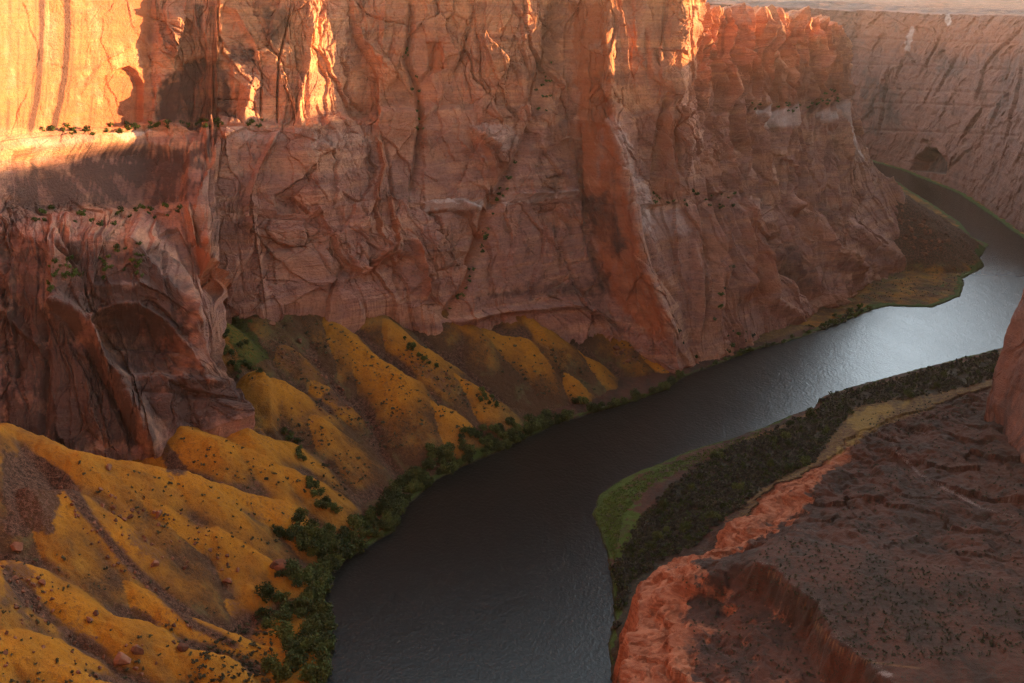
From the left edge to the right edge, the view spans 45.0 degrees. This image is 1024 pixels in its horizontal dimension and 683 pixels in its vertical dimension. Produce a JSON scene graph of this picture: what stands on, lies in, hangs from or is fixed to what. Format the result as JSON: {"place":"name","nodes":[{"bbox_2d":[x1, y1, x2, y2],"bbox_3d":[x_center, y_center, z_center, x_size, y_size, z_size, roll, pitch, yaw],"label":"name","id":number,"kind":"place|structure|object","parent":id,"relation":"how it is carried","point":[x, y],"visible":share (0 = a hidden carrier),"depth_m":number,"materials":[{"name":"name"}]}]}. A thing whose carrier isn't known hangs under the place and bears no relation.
{"place":"outdoors","nodes":[
{"label":"outdoors","id":0,"kind":"place"},
{"bbox_2d":[0,309,790,682],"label":"talus slope","id":1,"kind":"structure","parent":0,"point":[40,521],"depth_m":617.51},
{"bbox_2d":[10,542,22,551],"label":"boulder","id":2,"kind":"object","parent":1,"relation":"on","point":[16,546],"visible":1,"depth_m":516.53,"materials":[{"name":"stone"}]},
{"bbox_2d":[113,651,131,665],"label":"boulder","id":3,"kind":"object","parent":1,"relation":"on","point":[121,658],"visible":1,"depth_m":489.34,"materials":[{"name":"stone"}]},
{"bbox_2d":[131,645,143,654],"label":"boulder","id":4,"kind":"object","parent":1,"relation":"on","point":[137,650],"visible":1,"depth_m":495.68,"materials":[{"name":"stone"}]},
{"bbox_2d":[177,642,188,651],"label":"boulder","id":5,"kind":"object","parent":1,"relation":"on","point":[182,647],"visible":1,"depth_m":508.25,"materials":[{"name":"stone"}]},
{"bbox_2d":[254,606,274,619],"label":"riverside tree","id":6,"kind":"object","parent":1,"relation":"on","point":[264,612],"visible":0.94,"depth_m":573.16,"materials":[{"name":"green plant"}]},
{"bbox_2d":[254,581,276,603],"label":"riverside tree","id":7,"kind":"object","parent":1,"relation":"on","point":[267,590],"visible":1,"depth_m":580.50,"materials":[{"name":"green plant"}]},
{"bbox_2d":[260,617,273,629],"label":"riverside tree","id":8,"kind":"object","parent":1,"relation":"on","point":[267,623],"visible":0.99,"depth_m":565.93,"materials":[{"name":"green plant"}]},
{"bbox_2d":[259,654,279,672],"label":"riverside tree","id":9,"kind":"object","parent":1,"relation":"on","point":[266,664],"visible":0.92,"depth_m":531.55,"materials":[{"name":"green plant"}]},
{"bbox_2d":[271,524,283,536],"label":"riverside tree","id":10,"kind":"object","parent":1,"relation":"on","point":[277,529],"visible":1,"depth_m":622.20,"materials":[{"name":"green plant"}]},
{"bbox_2d":[269,660,292,682],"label":"riverside tree","id":11,"kind":"object","parent":1,"relation":"on","point":[281,673],"visible":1,"depth_m":523.35,"materials":[{"name":"green plant"}]},
{"bbox_2d":[273,559,288,570],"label":"boulder","id":12,"kind":"object","parent":1,"relation":"on","point":[281,565],"visible":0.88,"depth_m":595.45,"materials":[{"name":"stone"}]},
{"bbox_2d":[268,618,294,638],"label":"riverside tree","id":13,"kind":"object","parent":1,"relation":"on","point":[284,627],"visible":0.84,"depth_m":558.33,"materials":[{"name":"green plant"}]},
{"bbox_2d":[274,570,288,577],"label":"riverside tree","id":14,"kind":"object","parent":1,"relation":"on","point":[279,573],"visible":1,"depth_m":592.95,"materials":[{"name":"green plant"}]},
{"bbox_2d":[270,606,295,622],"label":"riverside tree","id":15,"kind":"object","parent":1,"relation":"on","point":[284,614],"visible":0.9,"depth_m":571.42,"materials":[{"name":"green plant"}]},
{"bbox_2d":[276,591,290,601],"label":"riverside tree","id":16,"kind":"object","parent":1,"relation":"on","point":[285,595],"visible":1,"depth_m":586.30,"materials":[{"name":"green plant"}]},
{"bbox_2d":[279,631,294,647],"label":"riverside tree","id":17,"kind":"object","parent":1,"relation":"on","point":[286,635],"visible":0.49,"depth_m":551.46,"materials":[{"name":"green plant"}]},
{"bbox_2d":[277,598,299,611],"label":"riverside tree","id":18,"kind":"object","parent":1,"relation":"on","point":[288,605],"visible":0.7,"depth_m":582.90,"materials":[{"name":"green plant"}]},
{"bbox_2d":[282,528,296,541],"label":"riverside tree","id":19,"kind":"object","parent":1,"relation":"on","point":[290,534],"visible":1,"depth_m":623.68,"materials":[{"name":"green plant"}]},
{"bbox_2d":[282,636,300,655],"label":"riverside tree","id":20,"kind":"object","parent":1,"relation":"on","point":[292,645],"visible":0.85,"depth_m":544.12,"materials":[{"name":"green plant"}]},
{"bbox_2d":[282,558,300,577],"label":"riverside tree","id":21,"kind":"object","parent":1,"relation":"on","point":[288,566],"visible":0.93,"depth_m":595.16,"materials":[{"name":"green plant"}]},
{"bbox_2d":[284,567,302,579],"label":"riverside tree","id":22,"kind":"object","parent":1,"relation":"on","point":[298,573],"visible":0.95,"depth_m":596.19,"materials":[{"name":"green plant"}]},
{"bbox_2d":[285,558,302,576],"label":"riverside tree","id":23,"kind":"object","parent":1,"relation":"on","point":[297,563],"visible":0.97,"depth_m":596.95,"materials":[{"name":"green plant"}]},
{"bbox_2d":[285,649,304,672],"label":"riverside tree","id":24,"kind":"object","parent":1,"relation":"on","point":[294,659],"visible":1,"depth_m":533.46,"materials":[{"name":"green plant"}]},
{"bbox_2d":[291,576,303,587],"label":"riverside tree","id":25,"kind":"object","parent":1,"relation":"on","point":[298,581],"visible":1,"depth_m":594.48,"materials":[{"name":"green plant"}]},
{"bbox_2d":[290,512,307,523],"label":"riverside tree","id":26,"kind":"object","parent":1,"relation":"on","point":[297,517],"visible":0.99,"depth_m":633.81,"materials":[{"name":"green plant"}]},
{"bbox_2d":[292,525,305,537],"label":"riverside tree","id":27,"kind":"object","parent":1,"relation":"on","point":[300,531],"visible":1,"depth_m":627.21,"materials":[{"name":"green plant"}]},
{"bbox_2d":[288,521,311,537],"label":"riverside tree","id":28,"kind":"object","parent":1,"relation":"on","point":[293,526],"visible":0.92,"depth_m":628.74,"materials":[{"name":"green plant"}]},
{"bbox_2d":[294,534,307,550],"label":"riverside tree","id":29,"kind":"object","parent":1,"relation":"on","point":[298,541],"visible":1,"depth_m":623.58,"materials":[{"name":"green plant"}]},
{"bbox_2d":[292,596,311,610],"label":"riverside tree","id":30,"kind":"object","parent":1,"relation":"on","point":[297,601],"visible":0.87,"depth_m":582.95,"materials":[{"name":"green plant"}]},
{"bbox_2d":[295,507,308,516],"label":"riverside tree","id":31,"kind":"object","parent":1,"relation":"on","point":[303,512],"visible":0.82,"depth_m":642.45,"materials":[{"name":"green plant"}]},
{"bbox_2d":[299,637,309,653],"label":"riverside tree","id":32,"kind":"object","parent":1,"relation":"on","point":[304,645],"visible":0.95,"depth_m":546.33,"materials":[{"name":"green plant"}]},
{"bbox_2d":[297,669,314,681],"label":"riverside tree","id":33,"kind":"object","parent":1,"relation":"on","point":[301,678],"visible":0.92,"depth_m":524.26,"materials":[{"name":"green plant"}]},
{"bbox_2d":[298,617,314,634],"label":"riverside tree","id":34,"kind":"object","parent":1,"relation":"on","point":[306,625],"visible":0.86,"depth_m":560.70,"materials":[{"name":"green plant"}]},
{"bbox_2d":[297,636,315,652],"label":"riverside tree","id":35,"kind":"object","parent":1,"relation":"on","point":[310,645],"visible":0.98,"depth_m":547.70,"materials":[{"name":"green plant"}]},
{"bbox_2d":[299,565,313,577],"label":"riverside tree","id":36,"kind":"object","parent":1,"relation":"on","point":[309,570],"visible":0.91,"depth_m":602.71,"materials":[{"name":"green plant"}]},
{"bbox_2d":[301,572,315,584],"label":"riverside tree","id":37,"kind":"object","parent":1,"relation":"on","point":[309,578],"visible":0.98,"depth_m":600.24,"materials":[{"name":"green plant"}]},
{"bbox_2d":[302,537,317,550],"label":"riverside tree","id":38,"kind":"object","parent":1,"relation":"on","point":[312,542],"visible":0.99,"depth_m":624.34,"materials":[{"name":"green plant"}]},
{"bbox_2d":[301,583,318,597],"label":"riverside tree","id":39,"kind":"object","parent":1,"relation":"on","point":[312,589],"visible":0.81,"depth_m":593.95,"materials":[{"name":"green plant"}]},
{"bbox_2d":[302,521,318,538],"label":"riverside tree","id":40,"kind":"object","parent":1,"relation":"on","point":[313,529],"visible":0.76,"depth_m":632.40,"materials":[{"name":"green plant"}]},
{"bbox_2d":[306,599,314,613],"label":"riverside tree","id":41,"kind":"object","parent":1,"relation":"on","point":[309,607],"visible":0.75,"depth_m":580.67,"materials":[{"name":"green plant"}]},
{"bbox_2d":[303,561,318,576],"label":"riverside tree","id":42,"kind":"object","parent":1,"relation":"on","point":[313,567],"visible":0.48,"depth_m":613.43,"materials":[{"name":"green plant"}]},
{"bbox_2d":[299,659,329,682],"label":"riverside tree","id":43,"kind":"object","parent":1,"relation":"on","point":[312,667],"visible":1,"depth_m":524.52,"materials":[{"name":"green plant"}]},
{"bbox_2d":[308,578,327,592],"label":"riverside tree","id":44,"kind":"object","parent":1,"relation":"on","point":[319,580],"visible":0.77,"depth_m":600.17,"materials":[{"name":"green plant"}]},
{"bbox_2d":[315,583,326,600],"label":"riverside tree","id":45,"kind":"object","parent":1,"relation":"on","point":[322,593],"visible":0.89,"depth_m":596.03,"materials":[{"name":"green plant"}]},
{"bbox_2d":[310,645,332,663],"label":"riverside tree","id":46,"kind":"object","parent":1,"relation":"on","point":[323,655],"visible":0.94,"depth_m":540.87,"materials":[{"name":"green plant"}]},
{"bbox_2d":[311,617,333,631],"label":"riverside tree","id":47,"kind":"object","parent":1,"relation":"on","point":[327,623],"visible":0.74,"depth_m":560.40,"materials":[{"name":"green plant"}]},
{"bbox_2d":[312,597,333,621],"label":"riverside tree","id":48,"kind":"object","parent":1,"relation":"on","point":[323,604],"visible":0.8,"depth_m":575.16,"materials":[{"name":"green plant"}]},
{"bbox_2d":[312,576,333,591],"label":"riverside tree","id":49,"kind":"object","parent":1,"relation":"on","point":[325,580],"visible":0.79,"depth_m":601.75,"materials":[{"name":"green plant"}]},
{"bbox_2d":[316,547,330,559],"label":"riverside tree","id":50,"kind":"object","parent":1,"relation":"on","point":[324,552],"visible":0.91,"depth_m":626.75,"materials":[{"name":"green plant"}]},
{"bbox_2d":[312,629,337,649],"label":"riverside tree","id":51,"kind":"object","parent":1,"relation":"on","point":[327,635],"visible":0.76,"depth_m":551.68,"materials":[{"name":"green plant"}]},
{"bbox_2d":[315,571,334,583],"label":"riverside tree","id":52,"kind":"object","parent":1,"relation":"on","point":[330,576],"visible":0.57,"depth_m":608.63,"materials":[{"name":"green plant"}]},
{"bbox_2d":[312,618,338,633],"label":"riverside tree","id":53,"kind":"object","parent":1,"relation":"on","point":[332,624],"visible":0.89,"depth_m":561.14,"materials":[{"name":"green plant"}]},
{"bbox_2d":[319,658,333,674],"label":"riverside tree","id":54,"kind":"object","parent":1,"relation":"on","point":[328,662],"visible":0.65,"depth_m":531.89,"materials":[{"name":"green plant"}]},
{"bbox_2d":[318,633,334,650],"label":"riverside tree","id":55,"kind":"object","parent":1,"relation":"on","point":[329,641],"visible":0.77,"depth_m":549.71,"materials":[{"name":"green plant"}]},
{"bbox_2d":[322,522,336,533],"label":"riverside tree","id":56,"kind":"object","parent":1,"relation":"on","point":[333,528],"visible":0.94,"depth_m":646.73,"materials":[{"name":"green plant"}]},
{"bbox_2d":[320,556,340,571],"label":"riverside tree","id":57,"kind":"object","parent":1,"relation":"on","point":[335,566],"visible":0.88,"depth_m":621.79,"materials":[{"name":"green plant"}]},
{"bbox_2d":[322,540,338,552],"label":"riverside tree","id":58,"kind":"object","parent":1,"relation":"on","point":[325,544],"visible":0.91,"depth_m":633.07,"materials":[{"name":"green plant"}]},
{"bbox_2d":[327,538,341,552],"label":"riverside tree","id":59,"kind":"object","parent":1,"relation":"on","point":[332,549],"visible":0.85,"depth_m":634.63,"materials":[{"name":"green plant"}]},
{"bbox_2d":[325,552,344,562],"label":"riverside tree","id":60,"kind":"object","parent":1,"relation":"on","point":[337,556],"visible":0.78,"depth_m":626.73,"materials":[{"name":"green plant"}]},
{"bbox_2d":[328,532,343,544],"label":"riverside tree","id":61,"kind":"object","parent":1,"relation":"on","point":[340,537],"visible":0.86,"depth_m":640.43,"materials":[{"name":"green plant"}]},
{"bbox_2d":[330,505,342,513],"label":"gully bush","id":62,"kind":"object","parent":1,"relation":"on","point":[336,509],"visible":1,"depth_m":661.48,"materials":[{"name":"green plant"}]},
{"bbox_2d":[335,541,351,558],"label":"riverside tree","id":63,"kind":"object","parent":1,"relation":"on","point":[341,548],"visible":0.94,"depth_m":632.18,"materials":[{"name":"green plant"}]},
{"bbox_2d":[339,525,349,537],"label":"riverside tree","id":64,"kind":"object","parent":1,"relation":"on","point":[344,531],"visible":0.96,"depth_m":651.64,"materials":[{"name":"green plant"}]},
{"bbox_2d":[348,515,364,533],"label":"riverside tree","id":65,"kind":"object","parent":1,"relation":"on","point":[359,523],"visible":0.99,"depth_m":657.95,"materials":[{"name":"green plant"}]},
{"bbox_2d":[351,536,368,553],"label":"riverside tree","id":66,"kind":"object","parent":1,"relation":"on","point":[358,543],"visible":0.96,"depth_m":644.14,"materials":[{"name":"green plant"}]},
{"bbox_2d":[358,528,371,538],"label":"riverside tree","id":67,"kind":"object","parent":1,"relation":"on","point":[363,532],"visible":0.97,"depth_m":657.73,"materials":[{"name":"green plant"}]},
{"bbox_2d":[364,507,377,525],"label":"riverside tree","id":68,"kind":"object","parent":1,"relation":"on","point":[368,516],"visible":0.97,"depth_m":672.67,"materials":[{"name":"green plant"}]},
{"bbox_2d":[374,499,388,515],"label":"riverside tree","id":69,"kind":"object","parent":1,"relation":"on","point":[380,505],"visible":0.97,"depth_m":686.24,"materials":[{"name":"green plant"}]},
{"bbox_2d":[378,492,395,503],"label":"riverside tree","id":70,"kind":"object","parent":1,"relation":"on","point":[388,496],"visible":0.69,"depth_m":697.73,"materials":[{"name":"green plant"}]},
{"bbox_2d":[382,512,392,521],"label":"riverside tree","id":71,"kind":"object","parent":1,"relation":"on","point":[389,518],"visible":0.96,"depth_m":672.24,"materials":[{"name":"green plant"}]},
{"bbox_2d":[388,479,399,488],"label":"riverside tree","id":72,"kind":"object","parent":1,"relation":"on","point":[394,484],"visible":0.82,"depth_m":718.68,"materials":[{"name":"green plant"}]},
{"bbox_2d":[394,476,406,491],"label":"riverside tree","id":73,"kind":"object","parent":1,"relation":"on","point":[401,481],"visible":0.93,"depth_m":717.51,"materials":[{"name":"green plant"}]},
{"bbox_2d":[404,482,415,493],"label":"riverside tree","id":74,"kind":"object","parent":1,"relation":"on","point":[407,485],"visible":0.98,"depth_m":715.20,"materials":[{"name":"green plant"}]},
{"bbox_2d":[420,458,430,469],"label":"riverside tree","id":75,"kind":"object","parent":1,"relation":"on","point":[422,463],"visible":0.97,"depth_m":745.27,"materials":[{"name":"green plant"}]},
{"bbox_2d":[424,443,434,450],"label":"riverside tree","id":76,"kind":"object","parent":1,"relation":"on","point":[429,446],"visible":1,"depth_m":753.27,"materials":[{"name":"green plant"}]},
{"bbox_2d":[424,457,436,469],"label":"riverside tree","id":77,"kind":"object","parent":1,"relation":"on","point":[431,461],"visible":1,"depth_m":746.78,"materials":[{"name":"green plant"}]},
{"bbox_2d":[426,450,437,458],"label":"riverside tree","id":78,"kind":"object","parent":1,"relation":"on","point":[431,453],"visible":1,"depth_m":751.13,"materials":[{"name":"green plant"}]},
{"bbox_2d":[443,447,455,461],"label":"riverside tree","id":79,"kind":"object","parent":1,"relation":"on","point":[449,455],"visible":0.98,"depth_m":755.13,"materials":[{"name":"green plant"}]},
{"bbox_2d":[444,461,454,474],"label":"riverside tree","id":80,"kind":"object","parent":1,"relation":"on","point":[452,468],"visible":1,"depth_m":745.03,"materials":[{"name":"green plant"}]},
{"bbox_2d":[0,202,982,682],"bbox_3d":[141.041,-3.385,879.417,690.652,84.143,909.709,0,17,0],"label":"scrub","id":81,"kind":"object","parent":1,"relation":"on","point":[380,446],"visible":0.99,"depth_m":709.31,"materials":[{"name":"green plant"}]},
{"bbox_2d":[488,423,500,433],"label":"riverside tree","id":82,"kind":"object","parent":1,"relation":"on","point":[496,427],"visible":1,"depth_m":789.82,"materials":[{"name":"green plant"}]},
{"bbox_2d":[512,423,522,430],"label":"riverside tree","id":83,"kind":"object","parent":1,"relation":"on","point":[517,426],"visible":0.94,"depth_m":804.75,"materials":[{"name":"green plant"}]},
{"bbox_2d":[552,412,564,421],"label":"riverside tree","id":84,"kind":"object","parent":1,"relation":"on","point":[558,416],"visible":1,"depth_m":831.10,"materials":[{"name":"green plant"}]},
{"bbox_2d":[0,0,906,460],"bbox_3d":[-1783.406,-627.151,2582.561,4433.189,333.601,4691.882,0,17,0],"label":"canyon cliff","id":85,"kind":"structure","parent":0,"point":[340,188],"depth_m":849.90,"materials":[{"name":"stone"}]},
{"bbox_2d":[323,162,1023,682],"bbox_3d":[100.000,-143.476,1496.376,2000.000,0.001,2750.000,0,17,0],"label":"river","id":86,"kind":"structure","parent":0,"point":[491,568],"depth_m":698.49,"materials":[{"name":"black liquid"}]},
{"bbox_2d":[556,324,1023,682],"bbox_3d":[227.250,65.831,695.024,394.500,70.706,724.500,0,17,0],"label":"rock bench","id":87,"kind":"object","parent":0,"point":[657,639],"visible":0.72,"depth_m":534.83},
{"bbox_2d":[561,409,570,420],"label":"riverside tree","id":88,"kind":"object","parent":87,"relation":"on","point":[564,412],"visible":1,"depth_m":833.57,"materials":[{"name":"green plant"}]},
{"bbox_2d":[629,388,640,401],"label":"riverside tree","id":89,"kind":"object","parent":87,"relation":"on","point":[635,393],"visible":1,"depth_m":873.05,"materials":[{"name":"green plant"}]},
{"bbox_2d":[658,498,668,507],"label":"round bush","id":90,"kind":"object","parent":87,"relation":"on","point":[664,503],"visible":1,"depth_m":683.12,"materials":[{"name":"green plant"}]},
{"bbox_2d":[675,369,684,379],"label":"riverside tree","id":91,"kind":"object","parent":87,"relation":"on","point":[679,373],"visible":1,"depth_m":919.39,"materials":[{"name":"green plant"}]},
{"bbox_2d":[679,521,691,533],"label":"round bush","id":92,"kind":"object","parent":87,"relation":"on","point":[684,526],"visible":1,"depth_m":652.21,"materials":[{"name":"green plant"}]},
{"bbox_2d":[704,510,715,517],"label":"round bush","id":93,"kind":"object","parent":87,"relation":"on","point":[709,514],"visible":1,"depth_m":663.76,"materials":[{"name":"green plant"}]},
{"bbox_2d":[596,387,863,559],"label":"bank reeds","id":94,"kind":"object","parent":87,"relation":"on","point":[630,504],"visible":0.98,"depth_m":707.02,"materials":[{"name":"green plant"}]},
{"bbox_2d":[731,481,744,489],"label":"round bush","id":95,"kind":"object","parent":87,"relation":"on","point":[741,485],"visible":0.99,"depth_m":699.05,"materials":[{"name":"green plant"}]},
{"bbox_2d":[780,431,791,438],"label":"round bush","id":96,"kind":"object","parent":87,"relation":"on","point":[784,434],"visible":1,"depth_m":785.24,"materials":[{"name":"green plant"}]},
{"bbox_2d":[784,462,794,472],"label":"round bush","id":97,"kind":"object","parent":87,"relation":"on","point":[787,466],"visible":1,"depth_m":725.47,"materials":[{"name":"green plant"}]},
{"bbox_2d":[609,349,999,627],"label":"grey brush","id":98,"kind":"object","parent":87,"relation":"on","point":[623,572],"visible":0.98,"depth_m":725.62,"materials":[{"name":"green plant"}]},
{"bbox_2d":[799,455,810,463],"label":"round bush","id":99,"kind":"object","parent":87,"relation":"on","point":[806,459],"visible":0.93,"depth_m":736.85,"materials":[{"name":"green plant"}]},
{"bbox_2d":[805,406,815,415],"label":"round bush","id":100,"kind":"object","parent":87,"relation":"on","point":[809,410],"visible":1,"depth_m":831.91,"materials":[{"name":"green plant"}]},
{"bbox_2d":[683,391,1023,677],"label":"shrubs","id":101,"kind":"object","parent":87,"relation":"on","point":[906,640],"visible":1,"depth_m":479.26,"materials":[{"name":"green plant"}]},
{"bbox_2d":[905,388,914,398],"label":"round bush","id":102,"kind":"object","parent":87,"relation":"on","point":[909,393],"visible":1,"depth_m":858.57,"materials":[{"name":"green plant"}]},
{"bbox_2d":[706,0,1023,463],"bbox_3d":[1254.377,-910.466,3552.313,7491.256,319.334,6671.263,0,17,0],"label":"cliff","id":103,"kind":"structure","parent":0,"point":[938,95],"depth_m":1815.81,"materials":[{"name":"stone"}]},
{"bbox_2d":[750,159,1023,392],"bbox_3d":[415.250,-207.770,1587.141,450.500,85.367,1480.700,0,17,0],"label":"river shore","id":104,"kind":"structure","parent":0,"point":[932,214],"depth_m":1250.16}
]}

